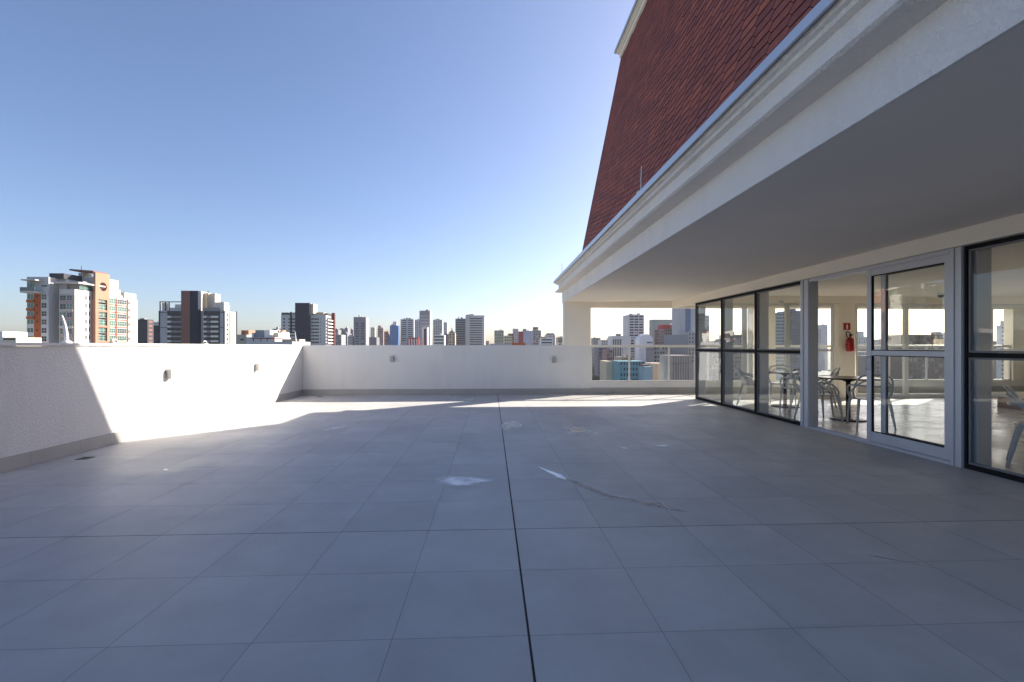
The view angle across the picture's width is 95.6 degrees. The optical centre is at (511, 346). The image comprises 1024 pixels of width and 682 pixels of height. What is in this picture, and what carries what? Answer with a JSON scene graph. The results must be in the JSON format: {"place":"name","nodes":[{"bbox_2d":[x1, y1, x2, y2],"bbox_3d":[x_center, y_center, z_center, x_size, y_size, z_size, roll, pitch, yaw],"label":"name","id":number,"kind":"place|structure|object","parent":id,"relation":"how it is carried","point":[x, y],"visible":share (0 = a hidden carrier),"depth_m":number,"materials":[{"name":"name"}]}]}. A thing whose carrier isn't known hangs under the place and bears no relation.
{"place":"outdoors","nodes":[
{"label":"outdoors","id":0,"kind":"place"},
{"bbox_2d":[0,331,26,341],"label":"apartment building","id":1,"kind":"structure","parent":0,"point":[11,334],"depth_m":152.76,"materials":[{"name":"concrete"}]},
{"bbox_2d":[3,337,41,342],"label":"apartment building","id":2,"kind":"structure","parent":0,"point":[21,340],"depth_m":141.64,"materials":[{"name":"white concrete"}]},
{"bbox_2d":[20,266,137,343],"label":"apartment building","id":3,"kind":"structure","parent":0,"point":[98,307],"depth_m":173.68,"materials":[{"name":"white concrete"}]},
{"bbox_2d":[79,285,92,290],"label":"window","id":4,"kind":"structure","parent":3,"relation":"in","point":[82,287],"depth_m":174.78,"materials":[{"name":"green glass"}]},
{"bbox_2d":[98,304,105,309],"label":"window","id":5,"kind":"structure","parent":3,"relation":"in","point":[100,306],"depth_m":180.42,"materials":[{"name":"green glass"}]},
{"bbox_2d":[98,312,105,317],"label":"window","id":6,"kind":"structure","parent":3,"relation":"in","point":[100,314],"depth_m":180.90,"materials":[{"name":"green glass"}]},
{"bbox_2d":[98,319,105,325],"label":"window","id":7,"kind":"structure","parent":3,"relation":"in","point":[100,322],"depth_m":180.42,"materials":[{"name":"green glass"}]},
{"bbox_2d":[98,327,105,332],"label":"window","id":8,"kind":"structure","parent":3,"relation":"in","point":[100,329],"depth_m":180.42,"materials":[{"name":"green glass"}]},
{"bbox_2d":[98,335,105,340],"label":"window","id":9,"kind":"structure","parent":3,"relation":"in","point":[100,337],"depth_m":180.66,"materials":[{"name":"green glass"}]},
{"bbox_2d":[117,314,125,318],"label":"window","id":10,"kind":"structure","parent":3,"relation":"in","point":[120,316],"depth_m":191.30,"materials":[{"name":"white glass"}]},
{"bbox_2d":[138,318,153,343],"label":"apartment building","id":11,"kind":"structure","parent":0,"point":[145,330],"depth_m":329.97,"materials":[{"name":"concrete"}]},
{"bbox_2d":[154,326,158,343],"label":"apartment building","id":12,"kind":"structure","parent":0,"point":[156,334],"depth_m":419.88,"materials":[{"name":"concrete"}]},
{"bbox_2d":[159,291,236,343],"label":"apartment building","id":13,"kind":"structure","parent":0,"point":[196,317],"depth_m":283.41,"materials":[{"name":"white concrete"}]},
{"bbox_2d":[237,330,254,343],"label":"apartment building","id":14,"kind":"structure","parent":0,"point":[241,338],"depth_m":189.98,"materials":[{"name":"grey concrete"}]},
{"bbox_2d":[246,330,290,343],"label":"apartment building","id":15,"kind":"structure","parent":0,"point":[266,334],"depth_m":152.73,"materials":[{"name":"concrete"}]},
{"bbox_2d":[250,338,309,344],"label":"apartment building","id":16,"kind":"structure","parent":0,"point":[292,342],"depth_m":119.96,"materials":[{"name":"concrete"}]},
{"bbox_2d":[276,329,288,337],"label":"apartment building","id":17,"kind":"structure","parent":0,"point":[284,331],"depth_m":264.31,"materials":[{"name":"white concrete"}]},
{"bbox_2d":[281,303,334,344],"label":"apartment building","id":18,"kind":"structure","parent":0,"point":[307,322],"depth_m":419.26,"materials":[{"name":"white concrete"}]},
{"bbox_2d":[335,333,345,344],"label":"apartment building","id":19,"kind":"structure","parent":0,"point":[340,339],"depth_m":619.95,"materials":[{"name":"white concrete"}]},
{"bbox_2d":[348,335,353,344],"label":"apartment building","id":20,"kind":"structure","parent":0,"point":[350,339],"depth_m":559.89,"materials":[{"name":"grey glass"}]},
{"bbox_2d":[354,315,368,344],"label":"apartment building","id":21,"kind":"structure","parent":0,"point":[361,330],"depth_m":559.76,"materials":[{"name":"white concrete"}]},
{"bbox_2d":[369,337,379,344],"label":"apartment building","id":22,"kind":"structure","parent":0,"point":[374,340],"depth_m":599.88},
{"bbox_2d":[378,326,383,344],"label":"apartment building","id":23,"kind":"structure","parent":0,"point":[380,332],"depth_m":799.85,"materials":[{"name":"grey concrete"}]},
{"bbox_2d":[385,334,389,344],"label":"apartment building","id":24,"kind":"structure","parent":0,"point":[387,339],"depth_m":699.84,"materials":[{"name":"grey concrete"}]},
{"bbox_2d":[390,322,398,344],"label":"apartment building","id":25,"kind":"structure","parent":0,"point":[394,333],"depth_m":699.75,"materials":[{"name":"glass"}]},
{"bbox_2d":[401,318,413,344],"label":"apartment building","id":26,"kind":"structure","parent":0,"point":[407,327],"depth_m":719.50,"materials":[{"name":"white concrete"}]},
{"bbox_2d":[407,335,418,344],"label":"apartment building","id":27,"kind":"structure","parent":0,"point":[412,341],"depth_m":479.75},
{"bbox_2d":[415,319,418,337],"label":"apartment building","id":28,"kind":"structure","parent":0,"point":[417,328],"depth_m":899.66,"materials":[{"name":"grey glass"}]},
{"bbox_2d":[422,327,427,344],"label":"apartment building","id":29,"kind":"structure","parent":0,"point":[424,335],"depth_m":499.80,"materials":[{"name":"white concrete"}]},
{"bbox_2d":[419,309,431,344],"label":"apartment building","id":30,"kind":"structure","parent":0,"point":[425,318],"depth_m":519.78,"materials":[{"name":"concrete"}]},
{"bbox_2d":[433,319,442,334],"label":"apartment building","id":31,"kind":"structure","parent":0,"point":[437,326],"depth_m":799.63,"materials":[{"name":"white concrete"}]},
{"bbox_2d":[433,333,445,344],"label":"apartment building","id":32,"kind":"structure","parent":0,"point":[439,339],"depth_m":429.79,"materials":[{"name":"white concrete"}]},
{"bbox_2d":[443,322,447,334],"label":"apartment building","id":33,"kind":"structure","parent":0,"point":[445,327],"depth_m":949.85,"materials":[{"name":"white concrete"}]},
{"bbox_2d":[449,329,455,344],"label":"apartment building","id":34,"kind":"structure","parent":0,"point":[452,337],"depth_m":559.86,"materials":[{"name":"beige concrete"}]},
{"bbox_2d":[455,317,464,344],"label":"office building","id":35,"kind":"structure","parent":0,"point":[460,330],"depth_m":609.64,"materials":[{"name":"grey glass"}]},
{"bbox_2d":[465,314,484,344],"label":"office building","id":36,"kind":"structure","parent":0,"point":[474,329],"depth_m":599.43,"materials":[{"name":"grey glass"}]},
{"bbox_2d":[494,327,503,343],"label":"apartment building","id":37,"kind":"structure","parent":0,"point":[499,336],"depth_m":520.24,"materials":[{"name":"grey concrete"}]},
{"bbox_2d":[0,0,1003,348],"label":"sky","id":38,"kind":"structure","parent":0,"point":[386,162],"materials":[{"name":"blue"}]},
{"bbox_2d":[504,334,511,343],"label":"apartment building","id":39,"kind":"structure","parent":0,"point":[507,339],"depth_m":480.19,"materials":[{"name":"beige concrete"}]},
{"bbox_2d":[0,393,1023,681],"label":"deck floor","id":40,"kind":"structure","parent":0,"point":[672,537],"depth_m":2.90,"materials":[{"name":"tile"}]},
{"bbox_2d":[513,329,517,342],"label":"apartment building","id":41,"kind":"structure","parent":0,"point":[515,332],"depth_m":760.18,"materials":[{"name":"grey concrete"}]},
{"bbox_2d":[518,331,522,342],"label":"apartment building","id":42,"kind":"structure","parent":0,"point":[520,336],"depth_m":640.16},
{"bbox_2d":[523,329,531,344],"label":"apartment building","id":43,"kind":"structure","parent":0,"point":[527,337],"depth_m":680.28,"materials":[{"name":"concrete"}]},
{"bbox_2d":[532,327,540,344],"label":"apartment building","id":44,"kind":"structure","parent":0,"point":[536,334],"depth_m":600.27,"materials":[{"name":"grey concrete"}]},
{"bbox_2d":[540,337,552,344],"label":"apartment building","id":45,"kind":"structure","parent":0,"point":[546,341],"depth_m":470.30,"materials":[{"name":"grey concrete"}]},
{"bbox_2d":[545,331,554,344],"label":"apartment building","id":46,"kind":"structure","parent":0,"point":[550,335],"depth_m":560.45,"materials":[{"name":"grey concrete"}]},
{"bbox_2d":[591,337,600,376],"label":"apartment building","id":47,"kind":"structure","parent":0,"point":[594,340],"depth_m":640.62,"materials":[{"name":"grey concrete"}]},
{"bbox_2d":[594,347,607,377],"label":"apartment building","id":48,"kind":"structure","parent":0,"point":[597,354],"depth_m":423.56,"materials":[{"name":"grey concrete"}]},
{"bbox_2d":[598,338,607,344],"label":"apartment building","id":49,"kind":"structure","parent":0,"point":[602,342],"depth_m":560.24,"materials":[{"name":"white concrete"}]},
{"bbox_2d":[600,360,611,379],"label":"apartment building","id":50,"kind":"structure","parent":0,"point":[605,370],"depth_m":264.06,"materials":[{"name":"concrete"}]},
{"bbox_2d":[602,347,612,360],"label":"apartment building","id":51,"kind":"structure","parent":0,"point":[607,354],"depth_m":380.82,"materials":[{"name":"grey concrete"}]},
{"bbox_2d":[608,334,630,359],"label":"apartment building","id":52,"kind":"structure","parent":0,"point":[618,339],"depth_m":420.38,"materials":[{"name":"white concrete"}]},
{"bbox_2d":[615,348,632,359],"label":"apartment building","id":53,"kind":"structure","parent":0,"point":[623,357],"depth_m":302.23,"materials":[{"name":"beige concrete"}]},
{"bbox_2d":[612,360,644,379],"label":"apartment building","id":54,"kind":"structure","parent":0,"point":[619,369],"depth_m":250.36,"materials":[{"name":"blue concrete"}]},
{"bbox_2d":[623,313,643,359],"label":"apartment building","id":55,"kind":"structure","parent":0,"point":[633,326],"depth_m":520.44,"materials":[{"name":"white concrete"}]},
{"bbox_2d":[635,334,652,361],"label":"apartment building","id":56,"kind":"structure","parent":0,"point":[643,339],"depth_m":440.30,"materials":[{"name":"white concrete"}]},
{"bbox_2d":[645,362,659,379],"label":"apartment building","id":57,"kind":"structure","parent":0,"point":[656,369],"depth_m":255.13,"materials":[{"name":"concrete"}]},
{"bbox_2d":[646,344,670,362],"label":"apartment building","id":58,"kind":"structure","parent":0,"point":[653,354],"depth_m":330.33,"materials":[{"name":"grey concrete"}]},
{"bbox_2d":[649,319,671,344],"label":"apartment building","id":59,"kind":"structure","parent":0,"point":[654,324],"depth_m":700.80,"materials":[{"name":"concrete"}]},
{"bbox_2d":[654,325,671,344],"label":"apartment building","id":60,"kind":"structure","parent":0,"point":[661,331],"depth_m":468.20,"materials":[{"name":"grey concrete"}]},
{"bbox_2d":[660,355,689,379],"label":"apartment building","id":61,"kind":"structure","parent":0,"point":[679,367],"depth_m":230.29,"materials":[{"name":"concrete"}]},
{"bbox_2d":[675,356,676,379],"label":"window","id":62,"kind":"structure","parent":61,"relation":"in","point":[675,356],"depth_m":230.03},
{"bbox_2d":[664,335,687,354],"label":"apartment building","id":63,"kind":"structure","parent":0,"point":[675,339],"depth_m":340.35,"materials":[{"name":"concrete"}]},
{"bbox_2d":[672,308,694,334],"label":"apartment building","id":64,"kind":"structure","parent":0,"point":[683,320],"depth_m":380.35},
{"bbox_2d":[685,308,690,331],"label":"window","id":65,"kind":"structure","parent":64,"relation":"in","point":[687,310],"depth_m":380.27,"materials":[{"name":"glass"}]},
{"bbox_2d":[679,330,694,379],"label":"apartment building","id":66,"kind":"structure","parent":0,"point":[691,340],"depth_m":360.17,"materials":[{"name":"grey concrete"}]},
{"bbox_2d":[706,315,708,340],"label":"apartment building","id":67,"kind":"structure","parent":0,"point":[707,327],"depth_m":420.30,"materials":[{"name":"white concrete"}]},
{"bbox_2d":[592,351,830,379],"bbox_3d":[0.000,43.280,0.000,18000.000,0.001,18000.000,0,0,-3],"label":"city ground","id":68,"kind":"structure","parent":0,"point":[825,372],"depth_m":833.67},
{"bbox_2d":[639,364,652,379],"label":"apartment building","id":69,"kind":"structure","parent":68,"relation":"on","point":[645,371],"depth_m":240.89,"materials":[{"name":"blue"}]},
{"bbox_2d":[553,0,1023,482],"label":"building","id":70,"kind":"structure","parent":68,"relation":"on","point":[844,161],"depth_m":4.83,"materials":[{"name":"beige paint"}]},
{"bbox_2d":[0,342,302,473],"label":"parapet wall","id":71,"kind":"structure","parent":70,"relation":"on","point":[59,400],"depth_m":6.17,"materials":[{"name":"white paint"}]},
{"bbox_2d":[60,315,72,342],"bbox_3d":[-5.331,-0.204,5.544,0.087,0.331,0.112,0,0,-3],"label":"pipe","id":72,"kind":"object","parent":71,"relation":"on","point":[66,335],"visible":0.96,"depth_m":5.53,"materials":[{"name":"metal"}]},
{"bbox_2d":[166,369,174,378],"bbox_3d":[-5.230,0.421,7.108,0.082,0.154,0.090,0,0,-3],"label":"wall light","id":73,"kind":"object","parent":71,"relation":"attached to","point":[170,373],"visible":1,"depth_m":7.06,"materials":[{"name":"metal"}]},
{"bbox_2d":[255,363,260,370],"bbox_3d":[-5.348,0.438,9.762,0.082,0.154,0.090,0,0,-3],"label":"wall light","id":74,"kind":"object","parent":71,"relation":"attached to","point":[257,366],"visible":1,"depth_m":9.72,"materials":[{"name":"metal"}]},
{"bbox_2d":[303,345,590,394],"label":"parapet wall","id":75,"kind":"structure","parent":70,"relation":"on","point":[421,369],"depth_m":12.35,"materials":[{"name":"paint"}]},
{"bbox_2d":[591,345,750,381],"bbox_3d":[4.355,0.461,12.701,4.460,0.998,0.080,0,0,-3],"label":"railing","id":76,"kind":"object","parent":70,"relation":"on","point":[668,346],"visible":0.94,"depth_m":12.66,"materials":[{"name":"white metal"}]},
{"bbox_2d":[695,298,720,404],"bbox_3d":[4.610,0.113,10.687,0.220,2.332,1.277,0,0,-3],"label":"window","id":77,"kind":"structure","parent":70,"relation":"in","point":[700,308],"depth_m":11.26,"materials":[{"name":"black glass"}]},
{"bbox_2d":[706,303,744,398],"bbox_3d":[5.116,0.114,11.348,1.150,2.330,0.070,0,0,-3],"label":"window","id":78,"kind":"structure","parent":70,"relation":"in","point":[735,396],"depth_m":11.34,"materials":[{"name":"metal"}]},
{"bbox_2d":[721,291,754,413],"bbox_3d":[4.667,0.113,9.403,0.220,2.332,1.288,0,0,-3],"label":"window","id":79,"kind":"structure","parent":70,"relation":"in","point":[727,351],"depth_m":9.98,"materials":[{"name":"black glass"}]},
{"bbox_2d":[745,303,787,398],"bbox_3d":[6.231,0.114,11.398,1.078,2.330,0.070,0,0,-3],"label":"window","id":80,"kind":"structure","parent":70,"relation":"in","point":[747,396],"depth_m":11.39,"materials":[{"name":"white metal"}]},
{"bbox_2d":[755,281,799,425],"bbox_3d":[4.725,0.113,8.106,0.220,2.332,1.306,0,0,-3],"label":"window","id":81,"kind":"structure","parent":70,"relation":"in","point":[762,351],"depth_m":8.69,"materials":[{"name":"black glass"}]},
{"bbox_2d":[788,304,834,398],"bbox_3d":[7.360,0.114,11.448,1.178,2.330,0.070,0,0,-3],"label":"window","id":82,"kind":"structure","parent":70,"relation":"in","point":[832,306],"depth_m":11.44,"materials":[{"name":"white metal"}]},
{"bbox_2d":[843,323,849,329],"bbox_3d":[8.217,-0.490,11.388,0.170,0.170,0.013,0,0,-3],"label":"fire sign","id":83,"kind":"object","parent":70,"relation":"attached to","point":[846,326],"visible":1,"depth_m":11.38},
{"bbox_2d":[846,331,853,350],"bbox_3d":[8.237,-0.126,11.311,0.176,0.491,0.198,0,0,35],"label":"fire extinguisher","id":84,"kind":"object","parent":70,"relation":"attached to","point":[850,343],"visible":1,"depth_m":11.26,"materials":[{"name":"red metal"}]},
{"bbox_2d":[775,345,943,380],"bbox_3d":[9.985,0.461,12.951,5.490,0.998,0.080,0,0,-3],"label":"railing","id":85,"kind":"object","parent":70,"relation":"on","point":[926,365],"visible":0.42,"depth_m":12.97,"materials":[{"name":"white metal"}]},
{"bbox_2d":[809,249,949,464],"bbox_3d":[4.751,0.113,6.132,0.202,2.332,2.226,0,0,-3],"label":"door","id":86,"kind":"structure","parent":70,"relation":"in","point":[937,452],"depth_m":5.82,"materials":[{"name":"grey metal"}]},
{"bbox_2d":[855,304,906,397],"bbox_3d":[9.142,0.114,11.527,1.310,2.330,0.070,0,0,-3],"label":"window","id":87,"kind":"structure","parent":70,"relation":"in","point":[904,306],"depth_m":11.52,"materials":[{"name":"white metal"}]},
{"bbox_2d":[907,304,943,397],"bbox_3d":[10.622,0.114,11.593,1.648,2.330,0.070,0,0,-3],"label":"window","id":88,"kind":"structure","parent":70,"relation":"in","point":[941,395],"depth_m":11.53,"materials":[{"name":"white metal"}]},
{"bbox_2d":[964,234,1023,482],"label":"window","id":89,"kind":"structure","parent":70,"relation":"in","point":[979,355],"depth_m":4.82,"materials":[{"name":"black glass"}]},
{"bbox_2d":[994,345,1010,379],"bbox_3d":[13.811,0.461,13.121,0.570,0.998,0.070,0,0,-3],"label":"railing","id":90,"kind":"object","parent":70,"relation":"on","point":[1009,366],"visible":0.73,"depth_m":13.11,"materials":[{"name":"white metal"}]},
{"bbox_2d":[992,304,1023,396],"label":"window","id":91,"kind":"structure","parent":70,"relation":"in","point":[993,305],"depth_m":11.64,"materials":[{"name":"white metal"}]},
{"bbox_2d":[706,339,720,379],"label":"apartment building","id":92,"kind":"structure","parent":0,"point":[714,364],"depth_m":300.17,"materials":[{"name":"white concrete"}]},
{"bbox_2d":[719,332,740,379],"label":"apartment building","id":93,"kind":"structure","parent":0,"point":[737,356],"depth_m":330.22,"materials":[{"name":"grey concrete"}]},
{"bbox_2d":[775,312,783,379],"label":"office building","id":94,"kind":"structure","parent":0,"point":[779,328],"depth_m":420.15,"materials":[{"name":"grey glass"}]},
{"bbox_2d":[780,309,799,379],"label":"apartment building","id":95,"kind":"structure","parent":0,"point":[794,332],"depth_m":480.24,"materials":[{"name":"concrete"}]},
{"bbox_2d":[818,328,820,371],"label":"apartment building","id":96,"kind":"structure","parent":0,"point":[819,352],"depth_m":800.53,"materials":[{"name":"grey concrete"}]},
{"bbox_2d":[818,324,827,369],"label":"apartment building","id":97,"kind":"structure","parent":0,"point":[824,341],"depth_m":850.20,"materials":[{"name":"concrete"}]},
{"bbox_2d":[676,392,1023,474],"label":"lounge floor","id":98,"kind":"structure","parent":0,"point":[920,418],"depth_m":8.13,"materials":[{"name":"tile"}]},
{"bbox_2d":[736,365,753,404],"bbox_3d":[5.241,0.854,10.212,0.567,0.858,0.598,0,0,29],"label":"armchair","id":99,"kind":"object","parent":98,"relation":"on","point":[746,378],"visible":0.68,"depth_m":10.11,"materials":[{"name":"grey plastic"}]},
{"bbox_2d":[769,365,796,404],"bbox_3d":[6.106,0.854,10.513,0.598,0.858,0.567,0,0,25],"label":"armchair","id":100,"kind":"object","parent":98,"relation":"on","point":[776,383],"visible":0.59,"depth_m":10.45,"materials":[{"name":"grey plastic"}]},
{"bbox_2d":[769,371,799,407],"bbox_3d":[5.817,0.910,9.888,0.920,0.740,0.920,0,0,-3],"label":"round table","id":101,"kind":"object","parent":98,"relation":"on","point":[784,374],"visible":0.68,"depth_m":9.86,"materials":[{"name":"black metal"}]},
{"bbox_2d":[779,368,818,412],"bbox_3d":[5.707,0.854,9.247,0.598,0.858,0.567,0,0,10],"label":"armchair","id":102,"kind":"object","parent":98,"relation":"on","point":[785,382],"visible":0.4,"depth_m":9.24,"materials":[{"name":"grey plastic"}]},
{"bbox_2d":[788,368,833,414],"bbox_3d":[5.655,0.854,8.815,0.598,0.858,0.567,0,0,-16],"label":"armchair","id":103,"kind":"object","parent":98,"relation":"on","point":[798,389],"visible":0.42,"depth_m":8.84,"materials":[{"name":"grey plastic"}]},
{"bbox_2d":[794,371,842,421],"bbox_3d":[5.330,0.854,8.107,0.567,0.858,0.598,0,0,1],"label":"armchair","id":104,"kind":"object","parent":98,"relation":"on","point":[822,394],"visible":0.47,"depth_m":7.87,"materials":[{"name":"grey plastic"}]},
{"bbox_2d":[818,367,840,409],"bbox_3d":[6.432,0.854,9.578,0.567,0.858,0.598,0,0,27],"label":"armchair","id":105,"kind":"object","parent":98,"relation":"on","point":[830,381],"visible":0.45,"depth_m":9.55,"materials":[{"name":"grey plastic"}]},
{"bbox_2d":[818,376,880,421],"bbox_3d":[5.866,0.910,8.098,0.920,0.740,0.920,0,0,-3],"label":"round table","id":106,"kind":"object","parent":98,"relation":"on","point":[848,379],"visible":0.69,"depth_m":8.06,"materials":[{"name":"black metal"}]},
{"bbox_2d":[846,374,896,429],"bbox_3d":[5.741,0.854,7.429,0.598,0.858,0.567,0,0,22],"label":"armchair","id":107,"kind":"object","parent":98,"relation":"on","point":[860,398],"visible":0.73,"depth_m":7.31,"materials":[{"name":"grey plastic"}]},
{"bbox_2d":[1003,385,1023,466],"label":"armchair","id":108,"kind":"object","parent":98,"relation":"on","point":[1013,397],"visible":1,"depth_m":4.91,"materials":[{"name":"grey plastic"}]},
{"bbox_2d":[858,331,866,351],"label":"apartment building","id":109,"kind":"structure","parent":0,"point":[862,339],"depth_m":901.12,"materials":[{"name":"white concrete"}]},
{"bbox_2d":[858,355,880,377],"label":"apartment building","id":110,"kind":"structure","parent":0,"point":[862,370],"depth_m":307.35,"materials":[{"name":"grey concrete"}]},
{"bbox_2d":[874,339,880,348],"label":"apartment building","id":111,"kind":"structure","parent":0,"point":[877,341],"depth_m":1000.31,"materials":[{"name":"white concrete"}]},
{"bbox_2d":[888,326,943,379],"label":"apartment building","id":112,"kind":"structure","parent":0,"point":[917,368],"depth_m":260.70,"materials":[{"name":"concrete"}]},
{"bbox_2d":[994,341,995,378],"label":"apartment building","id":113,"kind":"structure","parent":0,"point":[994,363],"depth_m":420.56,"materials":[{"name":"grey concrete"}]},
{"bbox_2d":[996,321,1003,378],"bbox_3d":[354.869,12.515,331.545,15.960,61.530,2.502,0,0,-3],"label":"apartment building","id":114,"kind":"structure","parent":0,"point":[1000,341],"depth_m":330.32,"materials":[{"name":"white concrete"}]},
{"bbox_2d":[992,392,1023,409],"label":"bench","id":115,"kind":"object","parent":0,"point":[1003,399],"visible":0.51,"depth_m":9.59,"materials":[{"name":"brown wood"}]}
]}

